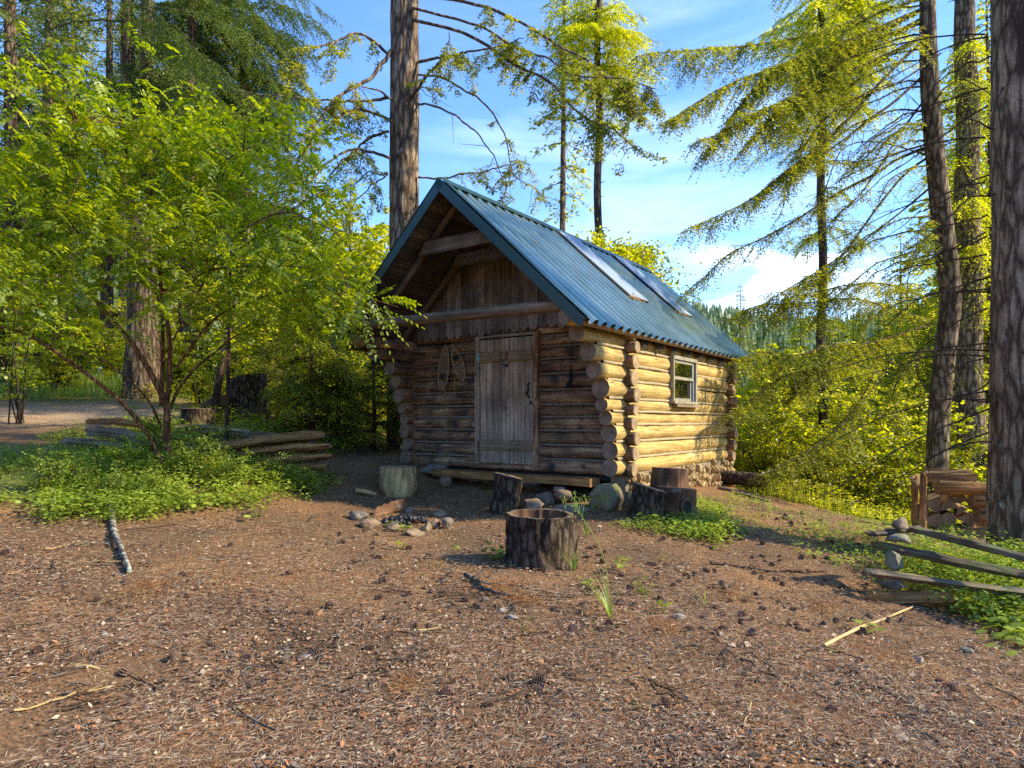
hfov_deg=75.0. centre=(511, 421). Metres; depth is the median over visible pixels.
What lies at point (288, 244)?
leafy shrub
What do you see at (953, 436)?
leafy shrub
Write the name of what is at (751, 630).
pine cone
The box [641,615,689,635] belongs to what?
needle sprig
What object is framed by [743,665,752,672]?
pine cone
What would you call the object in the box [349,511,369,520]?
fire ring stone
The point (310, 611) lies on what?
pine cone
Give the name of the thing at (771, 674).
twig
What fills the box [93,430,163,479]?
leafy shrub
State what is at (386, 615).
pine cone
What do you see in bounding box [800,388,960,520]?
leafy shrub
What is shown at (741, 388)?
leafy shrub
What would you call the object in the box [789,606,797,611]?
pine cone
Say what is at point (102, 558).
pine cone
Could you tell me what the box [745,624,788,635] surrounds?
twig
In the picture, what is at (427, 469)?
stone
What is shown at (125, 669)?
pine cone
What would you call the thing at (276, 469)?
leafy shrub
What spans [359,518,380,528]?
fire ring stone
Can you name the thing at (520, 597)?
needle sprig
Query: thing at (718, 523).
ground cover
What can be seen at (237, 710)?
twig
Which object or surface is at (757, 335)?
fir tree
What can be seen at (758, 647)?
twig
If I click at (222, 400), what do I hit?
tree stump
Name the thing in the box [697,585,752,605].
needle sprig
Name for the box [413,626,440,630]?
fallen branch
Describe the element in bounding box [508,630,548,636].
twig
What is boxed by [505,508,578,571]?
tree stump
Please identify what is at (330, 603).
pine cone
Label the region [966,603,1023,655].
ground cover
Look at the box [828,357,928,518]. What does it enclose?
leafy shrub
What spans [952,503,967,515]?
firewood log
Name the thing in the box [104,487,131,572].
fallen branch
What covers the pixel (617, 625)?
twig
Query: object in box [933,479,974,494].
firewood log
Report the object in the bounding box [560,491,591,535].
grass clump
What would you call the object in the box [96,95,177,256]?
fir tree
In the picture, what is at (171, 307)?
fir tree
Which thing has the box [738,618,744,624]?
pine cone
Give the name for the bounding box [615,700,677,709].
twig
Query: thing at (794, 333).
fir tree
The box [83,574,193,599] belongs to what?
needle sprig
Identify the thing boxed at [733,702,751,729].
twig
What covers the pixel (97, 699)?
twig
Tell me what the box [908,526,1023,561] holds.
fence rail
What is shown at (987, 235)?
fir tree
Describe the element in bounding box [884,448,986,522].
leafy shrub
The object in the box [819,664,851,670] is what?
twig
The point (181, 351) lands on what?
leafy shrub
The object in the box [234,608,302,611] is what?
twig
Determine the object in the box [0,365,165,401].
grass
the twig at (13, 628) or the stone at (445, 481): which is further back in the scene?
the stone at (445, 481)
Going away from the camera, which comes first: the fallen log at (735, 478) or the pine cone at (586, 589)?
the pine cone at (586, 589)
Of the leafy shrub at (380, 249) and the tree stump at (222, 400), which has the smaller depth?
the tree stump at (222, 400)
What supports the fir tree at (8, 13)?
on the ground at (354, 467)
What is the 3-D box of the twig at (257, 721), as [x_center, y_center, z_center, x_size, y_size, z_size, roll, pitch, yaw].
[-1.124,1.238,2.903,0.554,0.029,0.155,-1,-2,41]
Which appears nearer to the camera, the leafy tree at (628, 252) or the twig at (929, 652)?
the twig at (929, 652)
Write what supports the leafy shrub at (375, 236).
on the ground at (354, 467)
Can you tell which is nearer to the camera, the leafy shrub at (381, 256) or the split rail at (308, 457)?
the split rail at (308, 457)
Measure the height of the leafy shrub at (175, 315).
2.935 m
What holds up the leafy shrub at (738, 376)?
on the ground at (354, 467)
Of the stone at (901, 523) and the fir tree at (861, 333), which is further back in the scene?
the fir tree at (861, 333)
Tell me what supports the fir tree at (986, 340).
on the ground at (354, 467)
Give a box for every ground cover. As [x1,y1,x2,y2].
[0,428,128,505]
[13,438,346,525]
[608,495,759,542]
[697,487,905,569]
[863,522,1023,636]
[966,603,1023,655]
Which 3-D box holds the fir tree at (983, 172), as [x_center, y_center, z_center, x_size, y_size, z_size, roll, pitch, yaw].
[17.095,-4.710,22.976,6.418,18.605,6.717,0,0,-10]
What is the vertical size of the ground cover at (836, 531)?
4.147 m
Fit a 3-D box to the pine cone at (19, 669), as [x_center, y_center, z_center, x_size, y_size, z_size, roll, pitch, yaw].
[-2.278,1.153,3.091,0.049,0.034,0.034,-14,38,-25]
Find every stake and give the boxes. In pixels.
[911,475,918,525]
[918,471,926,527]
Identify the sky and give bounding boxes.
[0,0,990,321]
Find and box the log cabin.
[330,177,753,500]
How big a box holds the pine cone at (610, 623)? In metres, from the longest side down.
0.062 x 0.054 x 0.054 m
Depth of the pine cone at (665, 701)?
3.00 m
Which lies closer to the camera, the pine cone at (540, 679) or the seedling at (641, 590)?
the pine cone at (540, 679)
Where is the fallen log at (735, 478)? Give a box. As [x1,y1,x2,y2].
[720,471,767,487]
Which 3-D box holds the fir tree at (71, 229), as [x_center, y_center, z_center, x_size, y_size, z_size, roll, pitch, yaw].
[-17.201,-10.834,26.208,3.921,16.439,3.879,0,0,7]
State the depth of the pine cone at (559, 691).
3.12 m
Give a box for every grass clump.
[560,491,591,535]
[564,491,630,617]
[568,550,582,571]
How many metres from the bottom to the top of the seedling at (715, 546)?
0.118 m
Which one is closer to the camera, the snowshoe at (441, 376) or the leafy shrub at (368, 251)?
the snowshoe at (441, 376)
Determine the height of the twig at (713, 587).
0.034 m
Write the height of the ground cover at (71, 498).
0.737 m
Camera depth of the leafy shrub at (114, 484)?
6.35 m
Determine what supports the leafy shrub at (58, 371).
on the ground at (354, 467)
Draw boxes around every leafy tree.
[570,218,669,284]
[607,237,701,308]
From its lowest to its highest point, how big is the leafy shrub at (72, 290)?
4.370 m
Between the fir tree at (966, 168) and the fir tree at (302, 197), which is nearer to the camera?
the fir tree at (966, 168)
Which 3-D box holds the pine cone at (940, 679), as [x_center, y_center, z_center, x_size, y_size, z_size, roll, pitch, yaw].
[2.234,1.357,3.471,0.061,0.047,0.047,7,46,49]
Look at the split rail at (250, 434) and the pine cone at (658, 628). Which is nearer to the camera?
the pine cone at (658, 628)
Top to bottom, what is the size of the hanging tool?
0.605 m
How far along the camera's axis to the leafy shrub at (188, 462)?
7.15 m
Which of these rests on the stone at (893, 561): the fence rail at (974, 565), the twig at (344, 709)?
the fence rail at (974, 565)
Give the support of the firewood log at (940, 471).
on the firewood log at (933, 477)
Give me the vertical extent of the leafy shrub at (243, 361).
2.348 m
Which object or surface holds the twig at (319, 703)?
on the ground at (354, 467)
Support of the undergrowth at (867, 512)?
on the ground at (354, 467)
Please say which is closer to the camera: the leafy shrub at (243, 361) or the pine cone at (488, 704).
the pine cone at (488, 704)
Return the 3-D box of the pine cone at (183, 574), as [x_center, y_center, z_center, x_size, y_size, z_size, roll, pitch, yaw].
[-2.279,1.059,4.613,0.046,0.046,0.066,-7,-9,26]
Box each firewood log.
[910,474,928,488]
[923,468,971,474]
[926,474,976,481]
[927,493,940,512]
[927,511,941,528]
[927,523,947,532]
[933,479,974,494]
[939,495,958,510]
[940,510,956,525]
[951,495,968,503]
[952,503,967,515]
[955,510,974,527]
[955,523,969,535]
[961,522,985,538]
[967,494,985,507]
[973,482,980,493]
[973,508,985,522]
[980,482,985,493]
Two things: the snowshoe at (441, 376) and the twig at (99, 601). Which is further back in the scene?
the snowshoe at (441, 376)
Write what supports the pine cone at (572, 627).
on the ground at (354, 467)
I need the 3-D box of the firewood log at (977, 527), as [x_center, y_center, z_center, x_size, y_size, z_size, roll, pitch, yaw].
[6.615,1.574,9.570,0.284,0.214,0.506,0,0,28]
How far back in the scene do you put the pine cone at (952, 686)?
3.37 m
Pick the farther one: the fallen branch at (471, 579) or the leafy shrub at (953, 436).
the leafy shrub at (953, 436)
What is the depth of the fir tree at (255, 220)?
23.02 m
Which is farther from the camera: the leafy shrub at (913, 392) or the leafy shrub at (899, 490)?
the leafy shrub at (913, 392)
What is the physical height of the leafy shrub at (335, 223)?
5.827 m
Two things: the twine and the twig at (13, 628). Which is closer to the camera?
the twig at (13, 628)
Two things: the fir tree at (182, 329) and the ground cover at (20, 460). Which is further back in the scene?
the fir tree at (182, 329)
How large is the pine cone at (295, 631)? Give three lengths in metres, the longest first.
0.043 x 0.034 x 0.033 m
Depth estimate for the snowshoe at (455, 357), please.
9.67 m
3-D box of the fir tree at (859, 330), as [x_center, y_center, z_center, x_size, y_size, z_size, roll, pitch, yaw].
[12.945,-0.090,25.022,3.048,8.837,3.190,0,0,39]
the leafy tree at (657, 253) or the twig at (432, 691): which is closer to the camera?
the twig at (432, 691)
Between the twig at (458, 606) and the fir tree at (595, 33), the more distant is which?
the fir tree at (595, 33)
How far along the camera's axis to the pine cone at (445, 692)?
3.08 m
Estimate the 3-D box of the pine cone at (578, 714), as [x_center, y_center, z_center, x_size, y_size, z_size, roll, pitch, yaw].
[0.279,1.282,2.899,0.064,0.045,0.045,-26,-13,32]
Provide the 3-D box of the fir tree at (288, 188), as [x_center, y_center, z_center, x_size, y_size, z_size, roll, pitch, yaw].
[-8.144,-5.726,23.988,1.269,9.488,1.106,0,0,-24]
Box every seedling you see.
[184,497,212,510]
[244,504,268,517]
[397,541,407,548]
[398,525,413,530]
[481,541,506,558]
[577,576,594,585]
[613,555,633,568]
[636,512,656,521]
[637,584,654,595]
[650,597,671,611]
[709,535,726,548]
[851,619,884,632]
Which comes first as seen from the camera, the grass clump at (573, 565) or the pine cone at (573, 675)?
the pine cone at (573, 675)
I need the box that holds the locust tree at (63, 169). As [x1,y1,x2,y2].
[0,20,426,466]
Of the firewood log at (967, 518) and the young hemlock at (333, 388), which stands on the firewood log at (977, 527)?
the firewood log at (967, 518)
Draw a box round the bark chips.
[0,494,1023,767]
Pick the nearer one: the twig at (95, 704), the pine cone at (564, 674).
the twig at (95, 704)
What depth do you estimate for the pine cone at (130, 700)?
2.85 m
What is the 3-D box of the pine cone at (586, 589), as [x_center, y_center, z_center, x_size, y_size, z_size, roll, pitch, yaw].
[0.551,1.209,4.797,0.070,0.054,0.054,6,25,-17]
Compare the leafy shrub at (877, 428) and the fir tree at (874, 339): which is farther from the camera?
the fir tree at (874, 339)
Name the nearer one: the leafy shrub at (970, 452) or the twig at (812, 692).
the twig at (812, 692)
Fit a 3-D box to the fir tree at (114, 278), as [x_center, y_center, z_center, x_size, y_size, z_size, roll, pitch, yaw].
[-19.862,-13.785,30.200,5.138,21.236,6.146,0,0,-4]
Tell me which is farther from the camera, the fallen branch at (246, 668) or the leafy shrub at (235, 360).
the leafy shrub at (235, 360)
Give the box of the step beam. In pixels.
[432,469,599,486]
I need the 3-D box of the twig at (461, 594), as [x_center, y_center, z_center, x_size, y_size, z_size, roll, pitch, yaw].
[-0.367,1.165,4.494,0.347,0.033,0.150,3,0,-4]
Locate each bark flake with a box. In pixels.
[296,654,312,660]
[481,597,489,601]
[497,607,505,612]
[506,614,518,619]
[671,613,686,618]
[913,656,923,662]
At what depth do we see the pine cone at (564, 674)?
3.33 m
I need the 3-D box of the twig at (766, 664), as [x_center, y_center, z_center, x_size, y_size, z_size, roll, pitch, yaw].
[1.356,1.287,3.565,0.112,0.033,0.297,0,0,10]
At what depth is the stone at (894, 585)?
5.57 m
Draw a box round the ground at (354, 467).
[0,317,1023,767]
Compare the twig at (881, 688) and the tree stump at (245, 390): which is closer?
the twig at (881, 688)
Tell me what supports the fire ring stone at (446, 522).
on the ground at (354, 467)
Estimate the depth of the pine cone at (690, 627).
4.05 m
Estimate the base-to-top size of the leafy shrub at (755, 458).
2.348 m
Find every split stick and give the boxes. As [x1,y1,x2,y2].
[355,488,375,495]
[717,486,752,494]
[734,491,768,502]
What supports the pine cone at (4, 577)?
on the ground at (354, 467)
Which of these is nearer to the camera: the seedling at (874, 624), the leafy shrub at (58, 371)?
the seedling at (874, 624)
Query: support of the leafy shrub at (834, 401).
on the ground at (354, 467)
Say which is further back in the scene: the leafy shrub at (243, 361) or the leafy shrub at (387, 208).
the leafy shrub at (387, 208)
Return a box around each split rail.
[59,437,156,458]
[85,418,150,427]
[85,425,161,445]
[174,424,252,434]
[178,431,324,455]
[218,443,332,459]
[241,431,317,441]
[242,453,332,466]
[283,463,327,471]
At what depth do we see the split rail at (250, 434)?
9.44 m
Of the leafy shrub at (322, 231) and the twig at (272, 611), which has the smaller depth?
the twig at (272, 611)
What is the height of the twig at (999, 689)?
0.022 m
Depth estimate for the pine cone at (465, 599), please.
4.43 m
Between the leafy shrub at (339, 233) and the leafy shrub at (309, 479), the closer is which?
the leafy shrub at (309, 479)
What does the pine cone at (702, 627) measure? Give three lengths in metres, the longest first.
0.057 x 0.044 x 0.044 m
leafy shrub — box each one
[0,212,78,391]
[0,212,80,364]
[0,248,83,423]
[0,283,125,396]
[15,443,73,493]
[42,277,126,367]
[47,449,101,488]
[72,466,130,505]
[75,301,127,382]
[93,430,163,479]
[94,286,177,346]
[109,296,223,390]
[121,395,197,458]
[135,460,192,499]
[156,339,255,407]
[159,249,223,340]
[160,439,217,482]
[163,233,278,376]
[183,424,230,468]
[194,303,300,388]
[200,247,288,363]
[203,199,360,380]
[208,232,352,405]
[208,441,252,485]
[239,230,387,414]
[249,191,387,373]
[249,450,294,484]
[257,228,351,400]
[286,196,388,323]
[287,223,388,412]
[292,210,388,394]
[294,465,323,493]
[295,349,386,429]
[298,221,381,392]
[322,227,388,410]
[326,204,388,280]
[731,333,845,494]
[732,368,815,494]
[733,343,778,487]
[733,349,817,440]
[733,358,855,488]
[734,384,818,496]
[738,378,890,503]
[762,448,829,501]
[770,340,887,449]
[771,381,906,512]
[771,449,852,508]
[795,383,927,514]
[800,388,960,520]
[805,457,892,518]
[817,392,983,510]
[828,357,928,421]
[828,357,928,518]
[862,445,932,523]
[865,372,988,463]
[876,398,988,511]
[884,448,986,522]
[892,385,988,463]
[923,402,987,513]
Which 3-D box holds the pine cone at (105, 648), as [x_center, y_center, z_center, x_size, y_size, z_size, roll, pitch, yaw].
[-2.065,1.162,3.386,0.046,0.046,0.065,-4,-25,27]
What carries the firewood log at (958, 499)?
on the firewood log at (947, 501)
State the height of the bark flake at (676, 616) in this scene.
0.034 m
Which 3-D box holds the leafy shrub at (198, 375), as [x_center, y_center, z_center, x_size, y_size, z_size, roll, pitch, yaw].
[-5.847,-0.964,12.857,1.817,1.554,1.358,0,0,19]
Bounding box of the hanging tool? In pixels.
[566,341,571,387]
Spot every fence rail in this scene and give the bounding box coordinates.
[863,525,920,536]
[865,568,1023,598]
[866,590,961,606]
[871,541,1023,578]
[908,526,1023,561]
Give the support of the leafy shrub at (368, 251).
on the ground at (354, 467)
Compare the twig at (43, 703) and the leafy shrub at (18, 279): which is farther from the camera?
the leafy shrub at (18, 279)
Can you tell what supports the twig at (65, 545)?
on the ground at (354, 467)
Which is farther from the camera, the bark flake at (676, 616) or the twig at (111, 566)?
the twig at (111, 566)
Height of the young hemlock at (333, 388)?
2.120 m
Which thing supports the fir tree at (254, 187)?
on the ground at (354, 467)
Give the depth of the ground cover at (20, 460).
7.48 m
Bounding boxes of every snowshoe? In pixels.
[438,345,448,389]
[451,344,465,381]
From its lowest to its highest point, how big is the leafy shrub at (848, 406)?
3.228 m
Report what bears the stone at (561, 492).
on the ground at (354, 467)
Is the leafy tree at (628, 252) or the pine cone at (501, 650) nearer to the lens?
the pine cone at (501, 650)
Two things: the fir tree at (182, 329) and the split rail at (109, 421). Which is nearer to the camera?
the split rail at (109, 421)
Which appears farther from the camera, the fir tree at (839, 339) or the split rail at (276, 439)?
the fir tree at (839, 339)
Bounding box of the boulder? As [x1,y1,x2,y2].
[589,483,623,512]
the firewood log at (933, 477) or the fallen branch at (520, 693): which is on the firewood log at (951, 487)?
the firewood log at (933, 477)
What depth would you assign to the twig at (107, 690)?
2.96 m
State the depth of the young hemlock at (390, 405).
11.56 m
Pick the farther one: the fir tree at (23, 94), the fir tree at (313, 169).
the fir tree at (23, 94)
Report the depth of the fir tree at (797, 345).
21.99 m
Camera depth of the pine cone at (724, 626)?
4.15 m
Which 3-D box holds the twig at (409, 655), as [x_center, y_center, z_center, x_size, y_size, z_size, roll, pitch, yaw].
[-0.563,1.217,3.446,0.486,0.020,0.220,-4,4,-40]
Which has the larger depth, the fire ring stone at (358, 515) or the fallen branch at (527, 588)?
the fire ring stone at (358, 515)
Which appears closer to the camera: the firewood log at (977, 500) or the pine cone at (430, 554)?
the pine cone at (430, 554)
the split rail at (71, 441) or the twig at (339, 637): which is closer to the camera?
the twig at (339, 637)
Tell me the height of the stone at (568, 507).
0.122 m
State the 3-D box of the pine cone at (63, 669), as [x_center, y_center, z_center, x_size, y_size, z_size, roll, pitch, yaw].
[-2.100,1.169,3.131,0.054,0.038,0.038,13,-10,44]
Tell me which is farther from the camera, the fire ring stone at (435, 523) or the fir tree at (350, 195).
the fir tree at (350, 195)
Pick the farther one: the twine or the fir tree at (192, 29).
the fir tree at (192, 29)
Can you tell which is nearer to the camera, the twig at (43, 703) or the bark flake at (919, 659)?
the twig at (43, 703)
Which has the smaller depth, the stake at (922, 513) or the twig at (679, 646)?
the twig at (679, 646)
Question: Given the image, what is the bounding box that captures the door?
[476,336,532,464]
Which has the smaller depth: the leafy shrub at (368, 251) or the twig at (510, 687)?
the twig at (510, 687)
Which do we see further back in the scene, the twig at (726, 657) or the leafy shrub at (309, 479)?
the leafy shrub at (309, 479)
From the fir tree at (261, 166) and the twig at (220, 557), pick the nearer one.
the twig at (220, 557)
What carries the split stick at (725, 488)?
on the ground at (354, 467)
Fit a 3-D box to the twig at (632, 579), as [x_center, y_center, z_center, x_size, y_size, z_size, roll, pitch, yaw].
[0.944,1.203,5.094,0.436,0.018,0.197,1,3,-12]
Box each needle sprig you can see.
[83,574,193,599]
[377,662,434,697]
[481,576,531,595]
[496,587,549,606]
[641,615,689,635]
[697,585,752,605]
[789,594,856,615]
[848,634,945,684]
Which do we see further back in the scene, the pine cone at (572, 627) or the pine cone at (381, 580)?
the pine cone at (381, 580)
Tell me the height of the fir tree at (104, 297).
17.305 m
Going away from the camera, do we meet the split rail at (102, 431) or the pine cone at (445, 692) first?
the pine cone at (445, 692)
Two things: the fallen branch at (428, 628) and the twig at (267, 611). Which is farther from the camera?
the twig at (267, 611)
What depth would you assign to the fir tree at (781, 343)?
19.96 m
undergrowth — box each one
[3,353,389,446]
[36,414,369,455]
[735,476,985,535]
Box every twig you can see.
[0,618,50,631]
[0,686,21,700]
[2,538,28,541]
[2,665,86,690]
[13,684,112,711]
[24,560,48,571]
[44,542,86,548]
[50,556,71,573]
[54,689,139,706]
[57,697,126,710]
[61,680,94,686]
[64,560,120,562]
[66,540,109,545]
[70,680,161,700]
[73,598,127,606]
[94,565,133,568]
[124,524,171,529]
[124,671,157,689]
[183,684,219,716]
[199,556,238,559]
[201,704,265,720]
[220,700,277,730]
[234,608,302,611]
[244,608,299,613]
[256,616,306,634]
[267,651,288,674]
[297,593,326,601]
[297,626,317,637]
[301,638,331,660]
[302,692,331,710]
[318,661,398,686]
[322,675,367,693]
[331,698,363,719]
[335,621,356,645]
[363,643,444,673]
[371,624,441,634]
[376,588,411,592]
[390,584,416,595]
[394,676,465,711]
[396,638,427,660]
[432,592,481,597]
[437,599,472,610]
[439,564,456,583]
[478,674,536,704]
[481,689,542,706]
[486,701,521,721]
[488,630,520,647]
[507,613,537,617]
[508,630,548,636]
[514,591,572,597]
[523,668,555,716]
[570,645,609,648]
[592,615,643,633]
[607,676,678,683]
[609,575,660,582]
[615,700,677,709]
[653,680,693,705]
[654,643,706,652]
[705,586,733,593]
[708,645,738,664]
[719,646,740,667]
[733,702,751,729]
[739,658,809,703]
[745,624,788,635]
[746,642,773,653]
[753,652,782,675]
[786,683,831,699]
[811,644,863,658]
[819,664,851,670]
[827,573,863,579]
[829,590,854,595]
[837,670,928,714]
[878,703,940,742]
[879,705,950,716]
[891,622,936,626]
[896,651,969,658]
[954,682,988,690]
[968,681,1023,695]
[974,690,1003,718]
[984,681,1023,702]
[1004,654,1020,667]
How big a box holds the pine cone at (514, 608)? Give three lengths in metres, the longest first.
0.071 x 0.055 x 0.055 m
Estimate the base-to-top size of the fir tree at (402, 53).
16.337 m
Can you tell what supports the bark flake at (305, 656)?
on the ground at (354, 467)
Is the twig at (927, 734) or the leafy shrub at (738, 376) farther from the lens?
the leafy shrub at (738, 376)
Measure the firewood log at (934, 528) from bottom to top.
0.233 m
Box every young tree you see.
[162,218,302,422]
[168,73,381,440]
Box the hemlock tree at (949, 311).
[618,0,990,510]
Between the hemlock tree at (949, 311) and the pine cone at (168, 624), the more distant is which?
the hemlock tree at (949, 311)
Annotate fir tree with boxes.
[0,0,94,244]
[0,0,119,368]
[0,0,120,361]
[0,0,296,399]
[0,1,125,327]
[0,2,56,284]
[20,0,125,336]
[24,0,176,368]
[26,32,97,298]
[76,0,162,340]
[84,0,280,388]
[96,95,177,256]
[105,0,264,356]
[137,0,354,357]
[156,0,265,373]
[158,102,178,327]
[199,6,263,328]
[208,110,287,371]
[216,53,275,372]
[236,0,668,448]
[248,114,293,380]
[278,146,296,241]
[294,86,331,232]
[294,158,310,235]
[334,155,371,384]
[527,0,593,230]
[532,0,668,245]
[727,0,918,460]
[727,283,755,391]
[742,334,767,492]
[758,339,775,371]
[766,329,787,399]
[787,312,814,369]
[787,318,815,496]
[798,0,1023,564]
[809,320,856,439]
[829,313,872,445]
[844,308,880,402]
[846,303,868,406]
[857,310,897,424]
[858,311,908,421]
[864,235,930,409]
[869,270,897,365]
[873,0,990,458]
[882,42,987,440]
[884,275,928,410]
[884,292,954,452]
[887,277,912,360]
[898,0,990,514]
[899,173,951,383]
[906,172,987,467]
[914,112,987,402]
[921,128,987,451]
[928,60,989,352]
[953,208,987,440]
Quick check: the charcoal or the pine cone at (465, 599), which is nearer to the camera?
the pine cone at (465, 599)
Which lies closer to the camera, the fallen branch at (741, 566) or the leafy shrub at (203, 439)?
the fallen branch at (741, 566)
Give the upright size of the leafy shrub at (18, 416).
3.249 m
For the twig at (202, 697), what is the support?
on the ground at (354, 467)
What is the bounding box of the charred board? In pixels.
[373,498,406,517]
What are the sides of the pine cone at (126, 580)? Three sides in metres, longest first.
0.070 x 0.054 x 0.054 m
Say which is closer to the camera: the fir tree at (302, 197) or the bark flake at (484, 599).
the bark flake at (484, 599)
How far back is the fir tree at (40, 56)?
21.03 m
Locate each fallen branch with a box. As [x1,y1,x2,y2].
[75,664,100,669]
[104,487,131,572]
[240,647,289,672]
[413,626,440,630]
[455,567,511,596]
[467,573,632,594]
[473,708,503,726]
[491,685,540,703]
[709,561,826,574]
[822,606,913,646]
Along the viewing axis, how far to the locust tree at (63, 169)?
6.84 m
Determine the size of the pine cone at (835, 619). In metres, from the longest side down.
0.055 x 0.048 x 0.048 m
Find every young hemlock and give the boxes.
[240,314,383,447]
[248,341,307,423]
[274,332,392,450]
[324,351,401,453]
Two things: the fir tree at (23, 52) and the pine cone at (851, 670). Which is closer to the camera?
the pine cone at (851, 670)
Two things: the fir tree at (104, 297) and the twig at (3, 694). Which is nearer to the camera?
the twig at (3, 694)
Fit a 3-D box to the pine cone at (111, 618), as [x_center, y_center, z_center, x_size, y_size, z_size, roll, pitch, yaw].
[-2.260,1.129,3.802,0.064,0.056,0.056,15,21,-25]
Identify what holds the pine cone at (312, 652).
on the ground at (354, 467)
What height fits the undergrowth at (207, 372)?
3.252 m
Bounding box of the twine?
[444,377,454,426]
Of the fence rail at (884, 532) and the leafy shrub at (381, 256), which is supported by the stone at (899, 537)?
the fence rail at (884, 532)
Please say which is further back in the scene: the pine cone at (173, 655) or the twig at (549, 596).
the twig at (549, 596)
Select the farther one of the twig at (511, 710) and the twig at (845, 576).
the twig at (845, 576)
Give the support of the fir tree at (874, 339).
on the ground at (354, 467)
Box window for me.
[667,355,700,407]
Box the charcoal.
[380,513,428,526]
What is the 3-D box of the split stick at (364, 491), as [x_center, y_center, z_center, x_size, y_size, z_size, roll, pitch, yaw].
[-1.822,0.884,8.322,0.266,0.113,0.061,0,0,-10]
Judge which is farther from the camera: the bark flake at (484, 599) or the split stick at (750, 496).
the split stick at (750, 496)
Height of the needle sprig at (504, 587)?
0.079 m
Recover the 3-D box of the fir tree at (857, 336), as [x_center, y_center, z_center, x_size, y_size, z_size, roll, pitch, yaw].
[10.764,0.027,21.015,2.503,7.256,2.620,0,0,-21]
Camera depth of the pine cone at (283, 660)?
3.33 m
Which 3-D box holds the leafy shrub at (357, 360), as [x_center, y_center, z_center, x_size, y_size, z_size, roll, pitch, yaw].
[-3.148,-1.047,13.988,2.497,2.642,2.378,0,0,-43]
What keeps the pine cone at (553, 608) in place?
on the ground at (354, 467)
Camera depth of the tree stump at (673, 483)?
7.61 m
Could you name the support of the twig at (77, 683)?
on the ground at (354, 467)
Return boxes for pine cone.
[0,575,7,581]
[1,547,10,555]
[14,666,25,673]
[32,645,43,653]
[59,666,68,674]
[93,595,99,600]
[98,557,106,562]
[98,646,110,653]
[108,615,119,621]
[115,606,123,613]
[116,666,131,677]
[122,577,130,584]
[127,698,137,707]
[160,622,171,628]
[168,651,178,661]
[178,571,186,576]
[208,641,219,649]
[238,693,245,702]
[242,654,251,660]
[280,657,288,664]
[292,630,299,635]
[307,609,313,614]
[308,648,319,656]
[325,600,334,608]
[363,644,373,650]
[378,577,385,583]
[383,614,392,620]
[425,622,431,628]
[426,552,433,558]
[437,588,446,596]
[440,689,453,698]
[444,684,454,692]
[461,596,469,601]
[473,601,480,608]
[478,604,484,610]
[481,700,493,708]
[498,648,505,655]
[504,672,515,681]
[511,601,520,607]
[511,604,518,612]
[532,675,545,685]
[550,606,559,611]
[556,689,563,695]
[563,671,569,679]
[567,672,576,679]
[568,624,576,632]
[571,711,582,718]
[584,586,592,592]
[605,619,613,625]
[616,599,622,605]
[627,584,635,589]
[654,626,662,631]
[656,594,664,601]
[660,696,671,708]
[682,572,689,578]
[686,625,695,631]
[699,625,707,630]
[719,624,728,630]
[734,682,744,688]
[737,610,745,616]
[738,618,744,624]
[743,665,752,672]
[748,628,757,635]
[753,676,760,682]
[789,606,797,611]
[795,625,804,631]
[825,705,838,712]
[832,617,839,623]
[849,668,860,674]
[858,627,866,634]
[865,613,872,618]
[911,716,919,724]
[935,677,946,685]
[946,683,958,692]
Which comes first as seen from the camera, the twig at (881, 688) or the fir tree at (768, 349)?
the twig at (881, 688)
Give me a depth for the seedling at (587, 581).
4.91 m
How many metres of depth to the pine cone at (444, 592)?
4.55 m
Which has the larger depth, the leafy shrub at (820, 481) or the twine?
the leafy shrub at (820, 481)
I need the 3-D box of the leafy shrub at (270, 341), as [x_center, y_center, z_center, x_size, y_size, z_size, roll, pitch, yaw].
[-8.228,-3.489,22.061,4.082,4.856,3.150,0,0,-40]
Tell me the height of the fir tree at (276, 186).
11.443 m
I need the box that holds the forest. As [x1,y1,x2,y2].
[0,146,936,388]
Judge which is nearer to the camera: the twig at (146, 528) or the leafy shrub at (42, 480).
the twig at (146, 528)
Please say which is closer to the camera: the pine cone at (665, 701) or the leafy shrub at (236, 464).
the pine cone at (665, 701)
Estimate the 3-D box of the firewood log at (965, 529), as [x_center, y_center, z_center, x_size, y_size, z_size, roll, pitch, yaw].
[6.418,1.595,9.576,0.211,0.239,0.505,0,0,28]
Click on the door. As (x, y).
(506, 364)
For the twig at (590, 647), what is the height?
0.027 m
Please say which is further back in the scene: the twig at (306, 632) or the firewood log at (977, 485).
the firewood log at (977, 485)
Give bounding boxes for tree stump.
[180,408,213,425]
[201,395,229,421]
[229,373,270,423]
[379,465,416,497]
[489,472,522,514]
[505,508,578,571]
[627,482,666,522]
[650,467,701,521]
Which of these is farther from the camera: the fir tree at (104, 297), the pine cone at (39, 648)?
the fir tree at (104, 297)
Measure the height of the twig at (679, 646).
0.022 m
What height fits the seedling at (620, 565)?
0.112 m
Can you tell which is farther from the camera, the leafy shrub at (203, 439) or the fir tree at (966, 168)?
the fir tree at (966, 168)
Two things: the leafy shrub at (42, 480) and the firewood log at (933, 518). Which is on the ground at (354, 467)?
the leafy shrub at (42, 480)
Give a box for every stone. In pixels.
[190,703,201,713]
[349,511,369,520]
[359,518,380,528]
[386,522,400,530]
[404,506,413,513]
[404,528,424,535]
[419,464,447,475]
[421,522,431,531]
[430,518,440,528]
[432,510,446,517]
[438,476,452,487]
[441,517,453,528]
[524,498,543,508]
[534,491,555,503]
[550,504,595,511]
[553,486,565,491]
[554,489,571,501]
[879,580,904,590]
[884,549,902,570]
[885,533,910,543]
[891,517,908,529]
[959,646,973,653]

